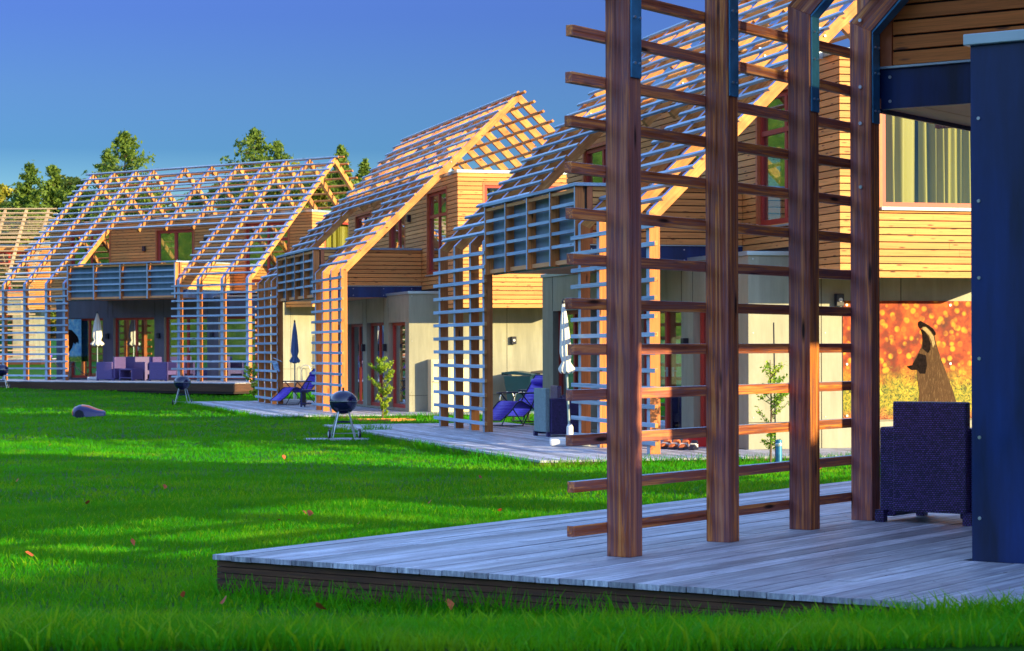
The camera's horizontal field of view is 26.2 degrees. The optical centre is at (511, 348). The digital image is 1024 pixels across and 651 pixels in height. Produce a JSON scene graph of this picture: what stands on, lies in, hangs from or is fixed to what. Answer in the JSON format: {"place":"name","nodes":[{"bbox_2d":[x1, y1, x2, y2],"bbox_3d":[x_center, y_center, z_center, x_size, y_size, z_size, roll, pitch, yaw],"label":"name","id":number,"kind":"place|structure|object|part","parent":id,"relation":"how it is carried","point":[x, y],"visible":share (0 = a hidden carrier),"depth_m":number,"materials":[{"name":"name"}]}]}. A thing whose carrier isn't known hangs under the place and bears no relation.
{"place":"outdoors","nodes":[
{"label":"outdoors","id":0,"kind":"place"},
{"bbox_2d":[0,208,59,358],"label":"timber house","id":1,"kind":"structure","parent":0,"point":[10,254],"depth_m":107.28,"materials":[{"name":"wood"}]},
{"bbox_2d":[0,315,12,356],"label":"window","id":2,"kind":"structure","parent":1,"relation":"in","point":[0,315],"depth_m":106.53,"materials":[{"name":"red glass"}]},
{"bbox_2d":[0,252,29,292],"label":"window","id":3,"kind":"structure","parent":1,"relation":"in","point":[9,253],"depth_m":107.34,"materials":[{"name":"red wood"}]},
{"bbox_2d":[123,357,148,379],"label":"rattan armchair","id":4,"kind":"object","parent":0,"point":[129,362],"visible":0.24,"depth_m":75.09,"materials":[{"name":"wicker"}]},
{"bbox_2d":[0,387,533,439],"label":"lawn grass","id":5,"kind":"structure","parent":0,"point":[133,418],"depth_m":47.73,"materials":[{"name":"green plant"}]},
{"bbox_2d":[0,494,705,623],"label":"lawn grass","id":6,"kind":"structure","parent":0,"point":[189,534],"depth_m":15.68,"materials":[{"name":"green plant"}]},
{"bbox_2d":[0,476,848,619],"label":"fallen leaves","id":7,"kind":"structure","parent":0,"point":[243,493],"depth_m":17.84,"materials":[{"name":"plant"}]},
{"bbox_2d":[0,434,850,504],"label":"lawn grass","id":8,"kind":"structure","parent":0,"point":[501,470],"depth_m":26.57,"materials":[{"name":"green plant"}]},
{"bbox_2d":[0,0,851,212],"label":"sky","id":9,"kind":"structure","parent":0,"point":[186,78],"materials":[{"name":"blue"}]},
{"bbox_2d":[0,591,1023,650],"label":"grass","id":10,"kind":"structure","parent":0,"point":[513,636],"depth_m":6.78,"materials":[{"name":"green plant"}]},
{"bbox_2d":[0,338,1023,650],"bbox_3d":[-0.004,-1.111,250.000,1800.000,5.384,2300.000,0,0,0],"label":"ground","id":11,"kind":"structure","parent":0,"point":[18,374],"depth_m":26.56,"materials":[{"name":"green plant"}]},
{"bbox_2d":[0,363,9,387],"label":"kettle grill","id":12,"kind":"object","parent":11,"relation":"on","point":[4,369],"visible":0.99,"depth_m":72.87,"materials":[{"name":"black metal"}]},
{"bbox_2d":[0,183,35,338],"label":"broadleaf tree","id":13,"kind":"object","parent":11,"relation":"on","point":[5,191],"visible":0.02,"depth_m":204.48,"materials":[{"name":"green plant"}]},
{"bbox_2d":[0,160,55,338],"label":"spruce tree","id":14,"kind":"object","parent":11,"relation":"on","point":[30,196],"visible":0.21,"depth_m":199.24,"materials":[{"name":"green plant"}]},
{"bbox_2d":[0,358,55,364],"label":"timber deck","id":15,"kind":"structure","parent":11,"relation":"on","point":[30,363],"depth_m":102.72,"materials":[{"name":"grey wood"}]},
{"bbox_2d":[7,206,83,338],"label":"broadleaf tree","id":16,"kind":"object","parent":11,"relation":"on","point":[53,328],"visible":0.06,"depth_m":201.29,"materials":[{"name":"green plant"}]},
{"bbox_2d":[36,163,79,338],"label":"spruce tree","id":17,"kind":"object","parent":11,"relation":"on","point":[56,193],"visible":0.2,"depth_m":202.45,"materials":[{"name":"green plant"}]},
{"bbox_2d":[60,175,112,220],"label":"broadleaf tree","id":18,"kind":"object","parent":11,"relation":"on","point":[73,181],"visible":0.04,"depth_m":206.87,"materials":[{"name":"green plant"}]},
{"bbox_2d":[72,404,105,417],"bbox_3d":[-9.521,1.409,49.500,0.745,0.318,0.550,0,0,-8],"label":"robot mower","id":19,"kind":"object","parent":11,"relation":"on","point":[80,411],"visible":0.98,"depth_m":49.29,"materials":[{"name":"grey plastic"}]},
{"bbox_2d":[94,147,115,218],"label":"spruce tree","id":20,"kind":"object","parent":11,"relation":"on","point":[106,155],"visible":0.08,"depth_m":216.60,"materials":[{"name":"green plant"}]},
{"bbox_2d":[66,129,184,258],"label":"spruce tree","id":21,"kind":"object","parent":11,"relation":"on","point":[124,141],"visible":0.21,"depth_m":202.21,"materials":[{"name":"green plant"}]},
{"bbox_2d":[104,187,185,263],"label":"broadleaf tree","id":22,"kind":"object","parent":11,"relation":"on","point":[164,255],"visible":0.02,"depth_m":212.69,"materials":[{"name":"green plant"}]},
{"bbox_2d":[0,379,314,393],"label":"timber deck","id":23,"kind":"structure","parent":11,"relation":"on","point":[199,387],"depth_m":70.24,"materials":[{"name":"grey wood"}]},
{"bbox_2d":[51,355,87,379],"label":"sun lounger","id":24,"kind":"object","parent":23,"relation":"on","point":[69,367],"visible":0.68,"depth_m":75.64,"materials":[{"name":"black metal"}]},
{"bbox_2d":[87,311,103,379],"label":"closed parasol","id":25,"kind":"object","parent":23,"relation":"on","point":[97,335],"visible":0.85,"depth_m":75.10,"materials":[{"name":"fabric"}]},
{"bbox_2d":[96,357,126,380],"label":"rattan armchair","id":26,"kind":"object","parent":23,"relation":"on","point":[107,370],"visible":0.97,"depth_m":73.47,"materials":[{"name":"wicker"}]},
{"bbox_2d":[119,369,142,380],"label":"side table","id":27,"kind":"object","parent":23,"relation":"on","point":[132,374],"visible":1,"depth_m":73.17,"materials":[{"name":"wicker"}]},
{"bbox_2d":[134,357,148,379],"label":"rattan armchair","id":28,"kind":"object","parent":23,"relation":"on","point":[141,363],"visible":0.44,"depth_m":73.65,"materials":[{"name":"wicker"}]},
{"bbox_2d":[148,357,176,380],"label":"rattan armchair","id":29,"kind":"object","parent":23,"relation":"on","point":[159,369],"visible":0.91,"depth_m":72.06,"materials":[{"name":"wicker"}]},
{"bbox_2d":[0,156,357,381],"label":"timber house","id":30,"kind":"structure","parent":23,"relation":"on","point":[191,311],"depth_m":74.60,"materials":[{"name":"wood"}]},
{"bbox_2d":[68,319,81,361],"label":"wall picture","id":31,"kind":"object","parent":30,"relation":"attached to","point":[74,339],"depth_m":76.85,"materials":[{"name":"paint"}]},
{"bbox_2d":[72,318,102,377],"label":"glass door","id":32,"kind":"structure","parent":30,"relation":"in","point":[89,320],"depth_m":76.64,"materials":[{"name":"red glass"}]},
{"bbox_2d":[70,231,110,265],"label":"window","id":33,"kind":"structure","parent":30,"relation":"in","point":[94,232],"depth_m":77.71,"materials":[{"name":"red glass"}]},
{"bbox_2d":[116,318,153,356],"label":"glass door","id":34,"kind":"structure","parent":30,"relation":"in","point":[117,319],"depth_m":75.26,"materials":[{"name":"metal"}]},
{"bbox_2d":[155,227,194,263],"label":"balcony door","id":35,"kind":"structure","parent":30,"relation":"in","point":[158,232],"depth_m":75.28,"materials":[{"name":"red wood"}]},
{"bbox_2d":[166,317,206,378],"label":"glass door","id":36,"kind":"structure","parent":30,"relation":"in","point":[167,318],"depth_m":74.22,"materials":[{"name":"metal"}]},
{"bbox_2d":[196,319,196,371],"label":"window","id":37,"kind":"structure","parent":30,"relation":"in","point":[196,319],"depth_m":79.92,"materials":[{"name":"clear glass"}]},
{"bbox_2d":[227,317,257,378],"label":"window","id":38,"kind":"structure","parent":30,"relation":"in","point":[227,317],"depth_m":72.47,"materials":[{"name":"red glass"}]},
{"bbox_2d":[257,319,257,366],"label":"window","id":39,"kind":"structure","parent":30,"relation":"in","point":[257,319],"depth_m":78.17,"materials":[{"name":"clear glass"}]},
{"bbox_2d":[244,221,289,282],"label":"window","id":40,"kind":"structure","parent":30,"relation":"in","point":[277,222],"depth_m":72.79,"materials":[{"name":"red glass"}]},
{"bbox_2d":[313,335,314,368],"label":"cabinet","id":41,"kind":"object","parent":23,"relation":"on","point":[314,350],"visible":0.03,"depth_m":73.29,"materials":[{"name":"metal"}]},
{"bbox_2d":[172,374,191,404],"bbox_3d":[-9.214,1.133,61.500,0.556,0.857,0.494,0,0,-6],"label":"kettle grill","id":42,"kind":"object","parent":11,"relation":"on","point":[182,382],"visible":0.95,"depth_m":61.36,"materials":[{"name":"black metal"}]},
{"bbox_2d":[187,172,259,277],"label":"broadleaf tree","id":43,"kind":"object","parent":11,"relation":"on","point":[198,197],"visible":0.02,"depth_m":215.86,"materials":[{"name":"green plant"}]},
{"bbox_2d":[189,127,289,279],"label":"spruce tree","id":44,"kind":"object","parent":11,"relation":"on","point":[255,150],"visible":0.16,"depth_m":209.51,"materials":[{"name":"green plant"}]},
{"bbox_2d":[243,364,257,396],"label":"sapling","id":45,"kind":"object","parent":11,"relation":"on","point":[250,372],"visible":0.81,"depth_m":66.48,"materials":[{"name":"green plant"}]},
{"bbox_2d":[216,162,311,278],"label":"broadleaf tree","id":46,"kind":"object","parent":11,"relation":"on","point":[258,249],"visible":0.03,"depth_m":205.38,"materials":[{"name":"green plant"}]},
{"bbox_2d":[250,138,305,273],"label":"spruce tree","id":47,"kind":"object","parent":11,"relation":"on","point":[278,147],"visible":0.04,"depth_m":212.51,"materials":[{"name":"green plant"}]},
{"bbox_2d":[271,167,333,258],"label":"broadleaf tree","id":48,"kind":"object","parent":11,"relation":"on","point":[278,250],"visible":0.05,"depth_m":201.50,"materials":[{"name":"green plant"}]},
{"bbox_2d":[318,144,359,210],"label":"spruce tree","id":49,"kind":"object","parent":11,"relation":"on","point":[341,150],"visible":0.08,"depth_m":192.59,"materials":[{"name":"green plant"}]},
{"bbox_2d":[329,438,351,440],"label":"stone slab","id":50,"kind":"structure","parent":11,"relation":"on","point":[339,438],"depth_m":37.27,"materials":[{"name":"grey stone"}]},
{"bbox_2d":[328,388,360,437],"bbox_3d":[-2.868,1.090,37.413,0.556,0.857,0.494,0,0,-14],"label":"kettle grill","id":51,"kind":"object","parent":50,"relation":"on","point":[343,402],"visible":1,"depth_m":37.27,"materials":[{"name":"black metal"}]},
{"bbox_2d":[184,400,533,418],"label":"timber deck","id":52,"kind":"structure","parent":11,"relation":"on","point":[264,409],"depth_m":52.79,"materials":[{"name":"grey wood"}]},
{"bbox_2d":[269,368,314,404],"bbox_3d":[-5.664,1.003,57.989,1.424,0.949,0.642,0,0,-40],"label":"sun lounger","id":53,"kind":"object","parent":52,"relation":"on","point":[282,393],"visible":0.75,"depth_m":57.88,"materials":[{"name":"blue fabric"}]},
{"bbox_2d":[283,320,306,402],"bbox_3d":[-5.894,0.344,59.700,0.600,2.266,0.600,0,0,0],"label":"closed parasol","id":54,"kind":"object","parent":52,"relation":"on","point":[294,359],"visible":0.93,"depth_m":59.64,"materials":[{"name":"fabric"}]},
{"bbox_2d":[300,389,314,406],"bbox_3d":[-5.114,1.259,55.955,0.460,0.440,0.371,0,0,10],"label":"side table","id":55,"kind":"object","parent":52,"relation":"on","point":[303,397],"visible":0.56,"depth_m":55.83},
{"bbox_2d":[255,90,567,413],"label":"timber house","id":56,"kind":"structure","parent":52,"relation":"on","point":[406,205],"depth_m":52.99,"materials":[{"name":"wood"}]},
{"bbox_2d":[272,358,281,372],"bbox_3d":[-6.202,0.437,58.044,0.197,0.408,0.684,0,0,-16],"label":"towel","id":57,"kind":"object","parent":56,"relation":"hanging from","point":[276,366],"visible":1,"depth_m":57.89,"materials":[{"name":"fabric"}]},
{"bbox_2d":[338,325,339,390],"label":"window","id":58,"kind":"structure","parent":56,"relation":"in","point":[338,325],"depth_m":59.86,"materials":[{"name":"red glass"}]},
{"bbox_2d":[351,324,362,403],"bbox_3d":[-3.959,0.395,57.194,0.125,2.080,1.980,0,0,-16],"label":"glass door","id":59,"kind":"structure","parent":56,"relation":"in","point":[356,329],"depth_m":57.57,"materials":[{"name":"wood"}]},
{"bbox_2d":[355,211,370,232],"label":"window","id":60,"kind":"structure","parent":56,"relation":"in","point":[359,223],"depth_m":60.88,"materials":[{"name":"glass"}]},
{"bbox_2d":[371,322,383,405],"bbox_3d":[-3.264,0.393,54.845,0.080,2.080,2.000,0,0,-16],"label":"glass door","id":61,"kind":"structure","parent":56,"relation":"in","point":[377,329],"depth_m":55.32,"materials":[{"name":"wood"}]},
{"bbox_2d":[389,215,405,247],"bbox_3d":[-2.903,-2.606,56.355,0.170,2.205,1.900,0,0,-16],"label":"balcony door","id":62,"kind":"structure","parent":56,"relation":"in","point":[397,236],"depth_m":56.38,"materials":[{"name":"red glass"}]},
{"bbox_2d":[393,322,404,407],"bbox_3d":[-2.602,0.391,52.528,0.080,2.040,1.780,0,0,-16],"label":"window","id":63,"kind":"structure","parent":56,"relation":"in","point":[398,328],"depth_m":52.85,"materials":[{"name":"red glass"}]},
{"bbox_2d":[425,186,447,276],"bbox_3d":[-1.745,-2.770,52.276,0.170,2.045,2.040,0,0,-16],"label":"window","id":64,"kind":"structure","parent":56,"relation":"in","point":[436,203],"depth_m":52.71,"materials":[{"name":"red glass"}]},
{"bbox_2d":[511,336,516,343],"bbox_3d":[0.040,-0.198,51.884,0.120,0.180,0.105,0,0,-16],"label":"wall lamp","id":65,"kind":"object","parent":56,"relation":"attached to","point":[513,339],"visible":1,"depth_m":51.85,"materials":[{"name":"black metal"}]},
{"bbox_2d":[482,183,561,202],"bbox_3d":[0.229,-2.849,50.824,1.900,1.940,0.111,0,0,-16],"label":"window","id":66,"kind":"structure","parent":56,"relation":"in","point":[485,185],"depth_m":50.57,"materials":[{"name":"beige wood"}]},
{"bbox_2d":[428,359,468,411],"bbox_3d":[-1.481,0.857,51.286,0.900,1.220,0.400,0,0,-16],"label":"cabinet","id":67,"kind":"object","parent":52,"relation":"on","point":[433,384],"visible":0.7,"depth_m":51.13,"materials":[{"name":"metal"}]},
{"bbox_3d":[-1.445,0.652,51.135,0.828,0.730,0.012,0,0,-16],"label":"door","id":68,"kind":"part","parent":67,"relation":"part of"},
{"bbox_2d":[352,157,370,181],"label":"spruce tree","id":69,"kind":"object","parent":11,"relation":"on","point":[364,168],"visible":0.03,"depth_m":214.72,"materials":[{"name":"green plant"}]},
{"bbox_2d":[367,356,394,417],"bbox_3d":[-2.849,0.871,47.968,0.628,1.415,0.634,0,0,0],"label":"sapling","id":70,"kind":"object","parent":11,"relation":"on","point":[381,368],"visible":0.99,"depth_m":47.93,"materials":[{"name":"green plant"}]},
{"bbox_2d":[353,418,415,420],"bbox_3d":[-2.772,1.563,47.620,1.240,0.090,0.700,0,0,-16],"label":"planting frame","id":71,"kind":"object","parent":11,"relation":"on","point":[384,419],"visible":0.47,"depth_m":47.34,"materials":[{"name":"brown wood"}]},
{"bbox_2d":[16,455,820,608],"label":"fallen leaves","id":72,"kind":"object","parent":11,"relation":"on","point":[318,605],"visible":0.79,"depth_m":13.90,"materials":[{"name":"orange plant"}]},
{"bbox_2d":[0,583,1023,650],"bbox_3d":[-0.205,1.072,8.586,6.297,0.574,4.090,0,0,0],"label":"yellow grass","id":73,"kind":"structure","parent":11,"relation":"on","point":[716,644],"depth_m":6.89,"materials":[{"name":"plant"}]},
{"bbox_2d":[323,422,850,466],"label":"timber deck","id":74,"kind":"structure","parent":11,"relation":"on","point":[523,442],"depth_m":33.06,"materials":[{"name":"grey wood"}]},
{"bbox_2d":[481,374,542,425],"bbox_3d":[0.117,0.960,40.966,1.424,0.949,0.642,0,0,-44],"label":"sun lounger","id":75,"kind":"object","parent":74,"relation":"on","point":[502,409],"visible":0.68,"depth_m":40.86,"materials":[{"name":"blue fabric"}]},
{"bbox_2d":[501,371,535,410],"bbox_3d":[0.193,1.039,51.432,0.795,1.040,0.620,0,0,20],"label":"wheelie bin","id":76,"kind":"object","parent":74,"relation":"on","point":[514,383],"visible":0.4,"depth_m":51.18,"materials":[{"name":"green plastic"}]},
{"bbox_2d":[507,389,533,421],"bbox_3d":[0.521,0.959,43.398,0.642,0.949,1.424,0,0,44],"label":"sun lounger","id":77,"kind":"object","parent":74,"relation":"on","point":[522,412],"visible":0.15,"depth_m":42.99,"materials":[{"name":"blue fabric"}]},
{"bbox_2d":[533,388,578,436],"bbox_3d":[0.786,1.040,36.227,0.720,0.790,0.600,0,0,-22],"label":"rattan armchair","id":78,"kind":"object","parent":74,"relation":"on","point":[550,417],"visible":0.67,"depth_m":35.93,"materials":[{"name":"wicker"}]},
{"bbox_2d":[551,385,565,397],"bbox_3d":[1.087,1.039,38.508,0.720,0.790,0.720,0,0,-10],"label":"rattan armchair","id":79,"kind":"object","parent":74,"relation":"on","point":[556,391],"visible":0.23,"depth_m":38.21,"materials":[{"name":"wicker"}]},
{"bbox_2d":[549,298,589,445],"bbox_3d":[0.855,0.343,32.600,0.600,2.176,0.600,0,0,0],"label":"closed parasol","id":80,"kind":"object","parent":74,"relation":"on","point":[566,366],"visible":0.87,"depth_m":32.55,"materials":[{"name":"fabric"}]},
{"bbox_2d":[660,440,671,448],"bbox_3d":[2.186,1.362,31.434,0.092,0.138,0.307,0,0,35],"label":"hiking shoe","id":81,"kind":"object","parent":74,"relation":"on","point":[664,444],"visible":0.66,"depth_m":31.39,"materials":[{"name":"orange leather"}]},
{"bbox_2d":[667,439,680,449],"bbox_3d":[2.312,1.361,31.300,0.092,0.138,0.307,0,0,29],"label":"hiking shoe","id":82,"kind":"object","parent":74,"relation":"on","point":[675,444],"visible":0.89,"depth_m":31.26,"materials":[{"name":"orange leather"}]},
{"bbox_2d":[678,440,688,449],"bbox_3d":[2.436,1.361,31.167,0.092,0.138,0.307,0,0,23],"label":"hiking shoe","id":83,"kind":"object","parent":74,"relation":"on","point":[684,445],"visible":0.92,"depth_m":31.13,"materials":[{"name":"orange leather"}]},
{"bbox_2d":[688,440,698,449],"bbox_3d":[2.560,1.361,31.036,0.092,0.138,0.307,0,0,17],"label":"hiking shoe","id":84,"kind":"object","parent":74,"relation":"on","point":[693,445],"visible":1,"depth_m":31.00,"materials":[{"name":"white leather"}]},
{"bbox_2d":[683,437,705,446],"bbox_3d":[2.735,1.319,32.195,0.420,0.220,0.320,0,0,-10],"label":"crate","id":85,"kind":"object","parent":74,"relation":"on","point":[702,442],"visible":0.14,"depth_m":32.04,"materials":[{"name":"red plastic"}]},
{"bbox_2d":[433,0,971,453],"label":"timber house","id":86,"kind":"structure","parent":74,"relation":"on","point":[516,222],"depth_m":32.80,"materials":[{"name":"wood"}]},
{"bbox_2d":[559,310,578,394],"bbox_3d":[1.129,0.344,39.355,0.080,2.060,1.700,0,0,-16],"label":"window","id":87,"kind":"structure","parent":86,"relation":"in","point":[573,326],"depth_m":39.54,"materials":[{"name":"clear glass"}]},
{"bbox_2d":[582,141,605,182],"bbox_3d":[1.656,-2.795,40.250,0.170,1.945,2.100,0,0,-16],"label":"window","id":88,"kind":"structure","parent":86,"relation":"in","point":[597,156],"depth_m":40.70,"materials":[{"name":"red glass"}]},
{"bbox_2d":[644,311,681,429],"bbox_3d":[2.442,0.350,34.737,0.125,2.080,2.000,0,0,-16],"label":"glass door","id":89,"kind":"structure","parent":86,"relation":"in","point":[670,322],"depth_m":34.66,"materials":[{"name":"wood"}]},
{"bbox_2d":[700,313,705,426],"bbox_3d":[3.134,0.348,32.429,0.080,2.040,1.780,0,0,-16],"label":"window","id":90,"kind":"structure","parent":86,"relation":"in","point":[702,315],"depth_m":33.21,"materials":[{"name":"red glass"}]},
{"bbox_2d":[755,85,787,226],"bbox_3d":[3.993,-2.813,32.182,0.170,2.045,2.040,0,0,-16],"label":"window","id":91,"kind":"structure","parent":86,"relation":"in","point":[773,172],"depth_m":32.70,"materials":[{"name":"red glass"}]},
{"bbox_2d":[834,294,843,305],"bbox_3d":[4.685,-0.698,31.482,0.120,0.180,0.105,0,0,-16],"label":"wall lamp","id":92,"kind":"object","parent":86,"relation":"attached to","point":[838,299],"visible":1,"depth_m":31.45,"materials":[{"name":"black metal"}]},
{"bbox_2d":[843,301,971,419],"bbox_3d":[6.353,0.162,32.006,3.350,1.710,0.016,0,0,-16],"label":"wall picture","id":93,"kind":"object","parent":86,"relation":"attached to","point":[925,350],"depth_m":31.88,"materials":[{"name":"paint"}]},
{"bbox_2d":[879,114,970,210],"bbox_3d":[5.982,-2.892,30.719,1.900,1.940,0.155,0,0,-16],"label":"window","id":94,"kind":"structure","parent":86,"relation":"in","point":[883,205],"depth_m":30.48,"materials":[{"name":"beige wood"}]},
{"bbox_2d":[213,481,1023,618],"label":"timber deck","id":95,"kind":"structure","parent":11,"relation":"on","point":[768,560],"depth_m":11.80,"materials":[{"name":"grey wood"}]},
{"bbox_2d":[564,0,1023,563],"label":"timber house","id":96,"kind":"structure","parent":95,"relation":"on","point":[944,64],"depth_m":12.92,"materials":[{"name":"wood"}]},
{"bbox_2d":[875,401,971,525],"bbox_3d":[2.850,0.737,14.501,0.670,0.790,0.720,0,0,35],"label":"rattan armchair","id":97,"kind":"object","parent":95,"relation":"on","point":[925,458],"visible":0.77,"depth_m":14.19,"materials":[{"name":"wicker"}]},
{"bbox_2d":[754,323,788,462],"bbox_3d":[3.429,0.593,28.803,0.646,1.870,0.556,0,0,37],"label":"sapling","id":98,"kind":"object","parent":11,"relation":"on","point":[775,404],"visible":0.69,"depth_m":28.79,"materials":[{"name":"green plant"}]},
{"bbox_2d":[775,439,781,461],"bbox_3d":[3.449,1.335,28.430,0.092,0.330,0.092,0,0,0],"label":"bollard","id":99,"kind":"object","parent":11,"relation":"on","point":[778,444],"visible":0.92,"depth_m":28.39,"materials":[{"name":"metal"}]},
{"bbox_2d":[175,399,850,619],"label":"edge grass","id":100,"kind":"structure","parent":0,"point":[418,445],"depth_m":11.91,"materials":[{"name":"green plant"}]},
{"bbox_2d":[530,370,542,373],"bbox_3d":[0.896,1.020,51.533,0.795,1.040,0.620,0,0,30],"label":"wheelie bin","id":101,"kind":"object","parent":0,"point":[539,372],"visible":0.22,"depth_m":51.34,"materials":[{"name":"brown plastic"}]}
]}

